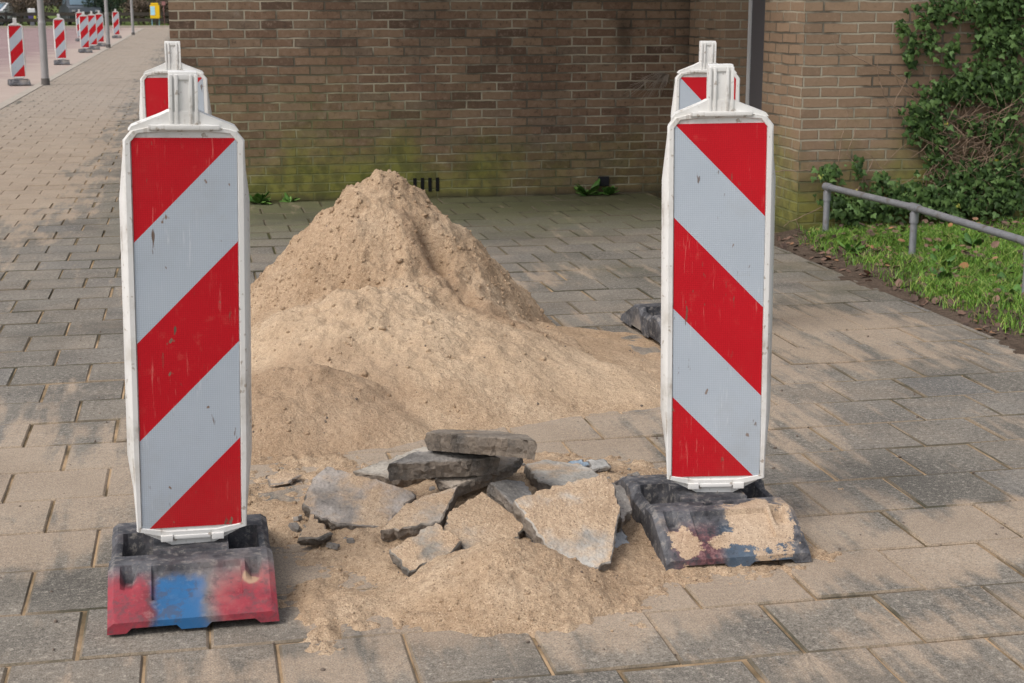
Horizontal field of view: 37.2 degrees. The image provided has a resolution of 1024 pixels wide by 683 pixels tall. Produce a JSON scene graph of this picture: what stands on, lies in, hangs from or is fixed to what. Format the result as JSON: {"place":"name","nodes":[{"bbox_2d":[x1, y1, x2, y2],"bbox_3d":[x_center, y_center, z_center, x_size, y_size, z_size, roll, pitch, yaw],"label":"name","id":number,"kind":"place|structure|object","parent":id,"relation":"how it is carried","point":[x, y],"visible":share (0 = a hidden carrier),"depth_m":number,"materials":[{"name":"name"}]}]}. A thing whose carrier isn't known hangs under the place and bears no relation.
{"place":"outdoors","nodes":[
{"label":"outdoors","id":0,"kind":"place"},
{"bbox_2d":[27,8,36,25],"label":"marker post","id":1,"kind":"object","parent":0,"point":[31,17],"visible":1,"depth_m":91.69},
{"bbox_2d":[0,30,136,102],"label":"road","id":2,"kind":"structure","parent":0,"point":[32,57],"depth_m":44.13,"materials":[{"name":"brick"}]},
{"bbox_2d":[7,18,30,85],"bbox_3d":[-9.202,-5.385,28.244,0.380,1.225,0.624,-5,14,-21],"label":"hazard beacon","id":3,"kind":"object","parent":2,"relation":"on","point":[16,46],"visible":1,"depth_m":28.18,"materials":[{"name":"plastic"}]},
{"bbox_2d":[53,14,69,64],"bbox_3d":[-11.181,-7.478,37.612,0.380,1.225,0.624,-4,13,-16],"label":"hazard beacon","id":4,"kind":"object","parent":2,"relation":"on","point":[59,32],"visible":1,"depth_m":37.54,"materials":[{"name":"plastic"}]},
{"bbox_2d":[75,9,81,40],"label":"hazard beacon","id":5,"kind":"object","parent":2,"relation":"on","point":[78,13],"visible":0.45,"depth_m":59.84,"materials":[{"name":"plastic"}]},
{"bbox_2d":[78,12,92,52],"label":"hazard beacon","id":6,"kind":"object","parent":2,"relation":"on","point":[84,31],"visible":1,"depth_m":46.43,"materials":[{"name":"plastic"}]},
{"bbox_2d":[87,11,99,49],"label":"hazard beacon","id":7,"kind":"object","parent":2,"relation":"on","point":[93,37],"visible":0.88,"depth_m":49.50,"materials":[{"name":"plastic"}]},
{"bbox_2d":[95,10,105,45],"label":"hazard beacon","id":8,"kind":"object","parent":2,"relation":"on","point":[100,25],"visible":0.73,"depth_m":52.95,"materials":[{"name":"plastic"}]},
{"bbox_2d":[112,9,121,37],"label":"hazard beacon","id":9,"kind":"object","parent":2,"relation":"on","point":[115,22],"visible":0.99,"depth_m":64.98,"materials":[{"name":"plastic"}]},
{"bbox_2d":[0,28,140,29],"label":"road","id":10,"kind":"structure","parent":0,"point":[70,28],"depth_m":88.59,"materials":[{"name":"brick"}]},
{"bbox_2d":[0,28,160,206],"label":"paving bed","id":11,"kind":"object","parent":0,"point":[71,137],"visible":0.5,"depth_m":16.62,"materials":[{"name":"beige sand"}]},
{"bbox_2d":[3,18,168,25],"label":"verge","id":12,"kind":"structure","parent":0,"point":[74,24],"depth_m":96.33,"materials":[{"name":"green plant"}]},
{"bbox_2d":[0,8,20,25],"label":"bicycle","id":13,"kind":"object","parent":12,"relation":"on","point":[5,20],"visible":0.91,"depth_m":90.73,"materials":[{"name":"black metal"}]},
{"bbox_2d":[0,2,37,24],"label":"parked car","id":14,"kind":"object","parent":12,"relation":"on","point":[4,6],"visible":0.24,"depth_m":94.09,"materials":[{"name":"white paint"}]},
{"bbox_2d":[0,0,49,24],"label":"shrub","id":15,"kind":"object","parent":12,"relation":"on","point":[18,5],"visible":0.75,"depth_m":94.09,"materials":[{"name":"green plant"}]},
{"bbox_2d":[29,0,62,23],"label":"shrub","id":16,"kind":"object","parent":12,"relation":"on","point":[54,3],"visible":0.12,"depth_m":97.58,"materials":[{"name":"green plant"}]},
{"bbox_2d":[59,0,100,24],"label":"parked car","id":17,"kind":"object","parent":12,"relation":"on","point":[71,5],"visible":0.37,"depth_m":94.15,"materials":[{"name":"paint"}]},
{"bbox_2d":[0,12,168,25],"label":"fence","id":18,"kind":"object","parent":12,"relation":"on","point":[87,13],"visible":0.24,"depth_m":91.72,"materials":[{"name":"black metal"}]},
{"bbox_2d":[44,0,149,22],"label":"hedge","id":19,"kind":"object","parent":12,"relation":"on","point":[46,9],"visible":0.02,"depth_m":104.49,"materials":[{"name":"green plant"}]},
{"bbox_2d":[81,0,126,22],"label":"shrub","id":20,"kind":"object","parent":12,"relation":"on","point":[98,3],"visible":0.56,"depth_m":94.28,"materials":[{"name":"green plant"}]},
{"bbox_2d":[104,0,127,23],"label":"shrub","id":21,"kind":"object","parent":12,"relation":"on","point":[120,2],"visible":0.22,"depth_m":96.95,"materials":[{"name":"green plant"}]},
{"bbox_2d":[116,0,162,24],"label":"shrub","id":22,"kind":"object","parent":12,"relation":"on","point":[140,6],"visible":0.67,"depth_m":94.53,"materials":[{"name":"green plant"}]},
{"bbox_2d":[150,3,159,24],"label":"mailbox","id":23,"kind":"object","parent":12,"relation":"on","point":[154,10],"visible":0.93,"depth_m":91.44,"materials":[{"name":"yellow paint"}]},
{"bbox_2d":[151,0,168,23],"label":"shrub","id":24,"kind":"object","parent":12,"relation":"on","point":[159,2],"visible":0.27,"depth_m":95.05,"materials":[{"name":"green plant"}]},
{"bbox_2d":[45,5,161,17],"bbox_3d":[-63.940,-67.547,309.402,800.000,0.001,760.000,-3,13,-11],"label":"ground","id":25,"kind":"structure","parent":0,"point":[55,7],"depth_m":276.21,"materials":[{"name":"green"}]},
{"bbox_2d":[0,28,143,109],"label":"kerb","id":26,"kind":"structure","parent":25,"relation":"on","point":[11,100],"depth_m":30.54,"materials":[{"name":"concrete"}]},
{"bbox_2d":[104,0,110,47],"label":"lamp post","id":27,"kind":"object","parent":26,"relation":"on","point":[107,30],"visible":0.93,"depth_m":49.44,"materials":[{"name":"metal"}]},
{"bbox_2d":[0,25,168,27],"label":"kerb","id":28,"kind":"structure","parent":25,"relation":"on","point":[152,26],"depth_m":90.65,"materials":[{"name":"concrete"}]},
{"bbox_2d":[168,0,1023,232],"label":"brick building","id":29,"kind":"structure","parent":25,"relation":"on","point":[318,100],"depth_m":11.39,"materials":[{"name":"brown brick"}]},
{"bbox_2d":[625,72,669,98],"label":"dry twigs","id":30,"kind":"object","parent":29,"relation":"attached to","point":[665,76],"visible":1,"depth_m":11.73,"materials":[{"name":"plant"}]},
{"bbox_2d":[745,0,764,109],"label":"drainpipe","id":31,"kind":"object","parent":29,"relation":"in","point":[756,11],"depth_m":10.93,"materials":[{"name":"grey metal"}]},
{"bbox_2d":[774,0,1023,232],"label":"ivy","id":32,"kind":"object","parent":29,"relation":"attached to","point":[923,120],"visible":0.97,"depth_m":9.81,"materials":[{"name":"green plant"}]},
{"bbox_2d":[0,28,1023,682],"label":"pavement","id":33,"kind":"structure","parent":0,"point":[950,600],"depth_m":4.96,"materials":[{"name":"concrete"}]},
{"bbox_2d":[37,0,49,84],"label":"lamp post","id":34,"kind":"object","parent":33,"relation":"on","point":[45,79],"visible":0.94,"depth_m":27.34,"materials":[{"name":"metal"}]},
{"bbox_2d":[130,0,134,34],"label":"lamp post","id":35,"kind":"object","parent":33,"relation":"on","point":[132,18],"visible":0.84,"depth_m":68.87,"materials":[{"name":"metal"}]},
{"bbox_2d":[139,41,211,119],"bbox_3d":[-1.462,-0.658,6.688,0.404,1.303,0.663,-2,13,-10],"label":"hazard beacon","id":36,"kind":"object","parent":33,"relation":"on","point":[154,91],"visible":0.11,"depth_m":6.52,"materials":[{"name":"plastic"}]},
{"bbox_2d":[107,70,279,634],"bbox_3d":[-0.829,-0.022,3.804,0.404,1.302,0.663,-3,13,-12],"label":"hazard beacon","id":37,"kind":"object","parent":33,"relation":"on","point":[191,547],"visible":1,"depth_m":3.70,"materials":[{"name":"plastic"}]},
{"bbox_2d":[249,191,271,203],"bbox_3d":[-1.881,-1.077,11.336,0.184,0.097,0.216,-3,13,-11],"label":"weed","id":38,"kind":"object","parent":33,"relation":"on","point":[258,198],"visible":0.97,"depth_m":11.31,"materials":[{"name":"green plant"}]},
{"bbox_2d":[280,192,299,201],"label":"weed","id":39,"kind":"object","parent":33,"relation":"on","point":[286,198],"visible":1,"depth_m":11.43,"materials":[{"name":"green plant"}]},
{"bbox_2d":[250,169,660,456],"bbox_3d":[-0.367,-0.274,6.282,2.394,0.791,2.546,-3,13,-11],"label":"sand heap","id":40,"kind":"object","parent":33,"relation":"on","point":[340,323],"visible":0.84,"depth_m":5.82,"materials":[{"name":"beige sand"}]},
{"bbox_2d":[0,172,1009,680],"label":"grit","id":41,"kind":"object","parent":33,"relation":"on","point":[554,446],"visible":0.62,"depth_m":4.90,"materials":[{"name":"beige sand"}]},
{"bbox_2d":[247,449,843,655],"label":"loose sand","id":42,"kind":"structure","parent":33,"relation":"on","point":[503,586],"depth_m":3.84,"materials":[{"name":"beige sand"}]},
{"bbox_2d":[265,471,301,487],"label":"concrete fragment","id":43,"kind":"object","parent":42,"relation":"on","point":[283,478],"visible":1,"depth_m":4.74,"materials":[{"name":"beige concrete"}]},
{"bbox_2d":[297,514,332,544],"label":"concrete fragment","id":44,"kind":"object","parent":42,"relation":"on","point":[314,531],"visible":1,"depth_m":4.17,"materials":[{"name":"beige concrete"}]},
{"bbox_2d":[302,466,416,530],"bbox_3d":[-0.450,0.462,4.333,0.311,0.138,0.234,5,14,21],"label":"concrete fragment","id":45,"kind":"object","parent":42,"relation":"on","point":[334,499],"visible":0.77,"depth_m":4.32,"materials":[{"name":"grey concrete"}]},
{"bbox_2d":[353,446,435,487],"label":"concrete fragment","id":46,"kind":"object","parent":42,"relation":"on","point":[379,471],"visible":0.4,"depth_m":4.54,"materials":[{"name":"grey concrete"}]},
{"bbox_2d":[380,487,458,541],"bbox_3d":[-0.254,0.482,4.221,0.244,0.110,0.158,-3,13,-11],"label":"concrete fragment","id":47,"kind":"object","parent":42,"relation":"on","point":[412,519],"visible":0.95,"depth_m":4.19,"materials":[{"name":"beige concrete"}]},
{"bbox_2d":[389,523,461,576],"bbox_3d":[-0.228,0.555,4.011,0.196,0.100,0.135,-9,16,-36],"label":"concrete fragment","id":48,"kind":"object","parent":42,"relation":"on","point":[409,556],"visible":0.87,"depth_m":4.00,"materials":[{"name":"beige concrete"}]},
{"bbox_2d":[288,463,639,549],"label":"rubble crumbs","id":49,"kind":"object","parent":42,"relation":"on","point":[294,526],"visible":0.15,"depth_m":4.28,"materials":[{"name":"concrete"}]},
{"bbox_2d":[435,456,522,496],"bbox_3d":[-0.094,0.384,4.423,0.301,0.066,0.123,-11,17,-41],"label":"concrete fragment","id":50,"kind":"object","parent":42,"relation":"on","point":[509,466],"visible":0.52,"depth_m":4.35,"materials":[{"name":"grey concrete"}]},
{"bbox_2d":[387,450,499,480],"bbox_3d":[-0.198,0.351,4.350,0.322,0.062,0.101,-2,13,-7],"label":"concrete fragment","id":51,"kind":"object","parent":50,"relation":"on","point":[422,465],"visible":0.88,"depth_m":4.31,"materials":[{"name":"grey concrete"}]},
{"bbox_2d":[424,429,536,459],"bbox_3d":[-0.050,0.283,4.324,0.453,0.123,0.210,10,16,37],"label":"concrete fragment","id":52,"kind":"object","parent":51,"relation":"on","point":[498,443],"visible":1,"depth_m":4.25,"materials":[{"name":"grey concrete"}]},
{"bbox_2d":[444,492,524,549],"bbox_3d":[-0.085,0.514,4.130,0.231,0.126,0.233,12,18,44],"label":"concrete fragment","id":53,"kind":"object","parent":42,"relation":"on","point":[481,517],"visible":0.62,"depth_m":4.14,"materials":[{"name":"beige concrete"}]},
{"bbox_2d":[487,480,533,542],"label":"concrete fragment","id":54,"kind":"object","parent":42,"relation":"on","point":[505,494],"visible":0.38,"depth_m":4.26,"materials":[{"name":"grey concrete"}]},
{"bbox_2d":[524,459,598,490],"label":"concrete fragment","id":55,"kind":"object","parent":42,"relation":"on","point":[544,474],"visible":0.59,"depth_m":4.46,"materials":[{"name":"grey concrete"}]},
{"bbox_2d":[512,474,620,570],"bbox_3d":[0.190,0.494,4.032,0.304,0.196,0.278,-8,15,-32],"label":"concrete fragment","id":56,"kind":"object","parent":42,"relation":"on","point":[579,520],"visible":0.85,"depth_m":4.02,"materials":[{"name":"beige concrete"}]},
{"bbox_2d":[567,459,591,466],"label":"concrete fragment","id":57,"kind":"object","parent":42,"relation":"on","point":[585,463],"visible":0.5,"depth_m":4.58,"materials":[{"name":"concrete"}]},
{"bbox_2d":[587,459,611,471],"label":"concrete fragment","id":58,"kind":"object","parent":42,"relation":"on","point":[600,465],"visible":0.8,"depth_m":4.71,"materials":[{"name":"grey concrete"}]},
{"bbox_2d":[615,527,628,547],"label":"concrete fragment","id":59,"kind":"object","parent":42,"relation":"on","point":[621,538],"visible":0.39,"depth_m":4.13,"materials":[{"name":"grey concrete"}]},
{"bbox_2d":[615,485,631,532],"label":"concrete fragment","id":60,"kind":"object","parent":59,"relation":"on","point":[624,503],"visible":0.55,"depth_m":4.19,"materials":[{"name":"grey concrete"}]},
{"bbox_2d":[573,179,601,195],"bbox_3d":[0.585,-1.203,11.837,0.236,0.125,0.282,-3,13,-11],"label":"weed","id":61,"kind":"object","parent":33,"relation":"on","point":[591,191],"visible":1,"depth_m":11.81,"materials":[{"name":"green plant"}]},
{"bbox_2d":[598,186,618,194],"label":"weed","id":62,"kind":"object","parent":33,"relation":"on","point":[607,190],"visible":1,"depth_m":11.83,"materials":[{"name":"green plant"}]},
{"bbox_2d":[620,41,739,344],"bbox_3d":[0.784,-0.671,6.718,0.407,1.291,0.663,-3,13,-13],"label":"hazard beacon","id":63,"kind":"object","parent":33,"relation":"on","point":[690,86],"visible":0.29,"depth_m":6.58,"materials":[{"name":"plastic"}]},
{"bbox_2d":[614,63,811,570],"bbox_3d":[0.545,-0.110,4.211,0.404,1.303,0.663,-2,13,-10],"label":"hazard beacon","id":64,"kind":"object","parent":33,"relation":"on","point":[708,498],"visible":0.99,"depth_m":4.13,"materials":[{"name":"plastic"}]},
{"bbox_2d":[774,221,1023,353],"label":"soil bank","id":65,"kind":"structure","parent":0,"point":[1016,342],"depth_m":8.09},
{"bbox_2d":[837,240,865,253],"bbox_3d":[2.027,-0.565,9.039,0.195,0.076,0.169,-7,15,-30],"label":"weed","id":66,"kind":"object","parent":65,"relation":"on","point":[847,246],"visible":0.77,"depth_m":9.03,"materials":[{"name":"green plant"}]},
{"bbox_2d":[777,217,1023,338],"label":"leaf litter","id":67,"kind":"object","parent":65,"relation":"on","point":[922,301],"visible":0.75,"depth_m":8.53,"materials":[{"name":"plant"}]},
{"bbox_2d":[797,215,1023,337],"bbox_3d":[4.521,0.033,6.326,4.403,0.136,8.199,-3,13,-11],"label":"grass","id":68,"kind":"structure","parent":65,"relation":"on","point":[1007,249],"depth_m":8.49,"materials":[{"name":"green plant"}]},
{"bbox_2d":[822,182,1023,292],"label":"hand rail","id":69,"kind":"object","parent":65,"relation":"on","point":[915,209],"visible":0.88,"depth_m":8.59,"materials":[{"name":"metal"}]},
{"bbox_2d":[926,253,955,267],"bbox_3d":[2.366,-0.442,8.371,0.171,0.072,0.175,-3,13,-11],"label":"weed","id":70,"kind":"object","parent":65,"relation":"on","point":[932,255],"visible":0.52,"depth_m":8.38,"materials":[{"name":"green plant"}]},
{"bbox_2d":[927,243,954,252],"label":"weed","id":71,"kind":"object","parent":65,"relation":"on","point":[949,246],"visible":0.24,"depth_m":8.83,"materials":[{"name":"green plant"}]},
{"bbox_2d":[929,267,961,279],"bbox_3d":[2.298,-0.361,8.081,0.186,0.062,0.180,4,13,17],"label":"weed","id":72,"kind":"object","parent":65,"relation":"on","point":[943,272],"visible":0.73,"depth_m":8.05,"materials":[{"name":"green plant"}]},
{"bbox_2d":[958,233,982,248],"bbox_3d":[2.769,-0.598,9.093,0.192,0.089,0.165,4,13,16],"label":"weed","id":73,"kind":"object","parent":65,"relation":"on","point":[969,239],"visible":0.49,"depth_m":9.12,"materials":[{"name":"green plant"}]},
{"bbox_2d":[985,262,1013,270],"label":"weed","id":74,"kind":"object","parent":65,"relation":"on","point":[992,264],"visible":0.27,"depth_m":8.28,"materials":[{"name":"green plant"}]},
{"bbox_2d":[990,271,1021,282],"bbox_3d":[2.576,-0.322,7.877,0.194,0.080,0.198,-3,13,-11],"label":"weed","id":75,"kind":"object","parent":65,"relation":"on","point":[1001,274],"visible":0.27,"depth_m":7.90,"materials":[{"name":"green plant"}]},
{"bbox_2d":[1000,284,1021,296],"bbox_3d":[2.485,-0.237,7.479,0.194,0.074,0.175,11,16,40],"label":"weed","id":76,"kind":"object","parent":65,"relation":"on","point":[1014,288],"visible":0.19,"depth_m":7.51,"materials":[{"name":"green plant"}]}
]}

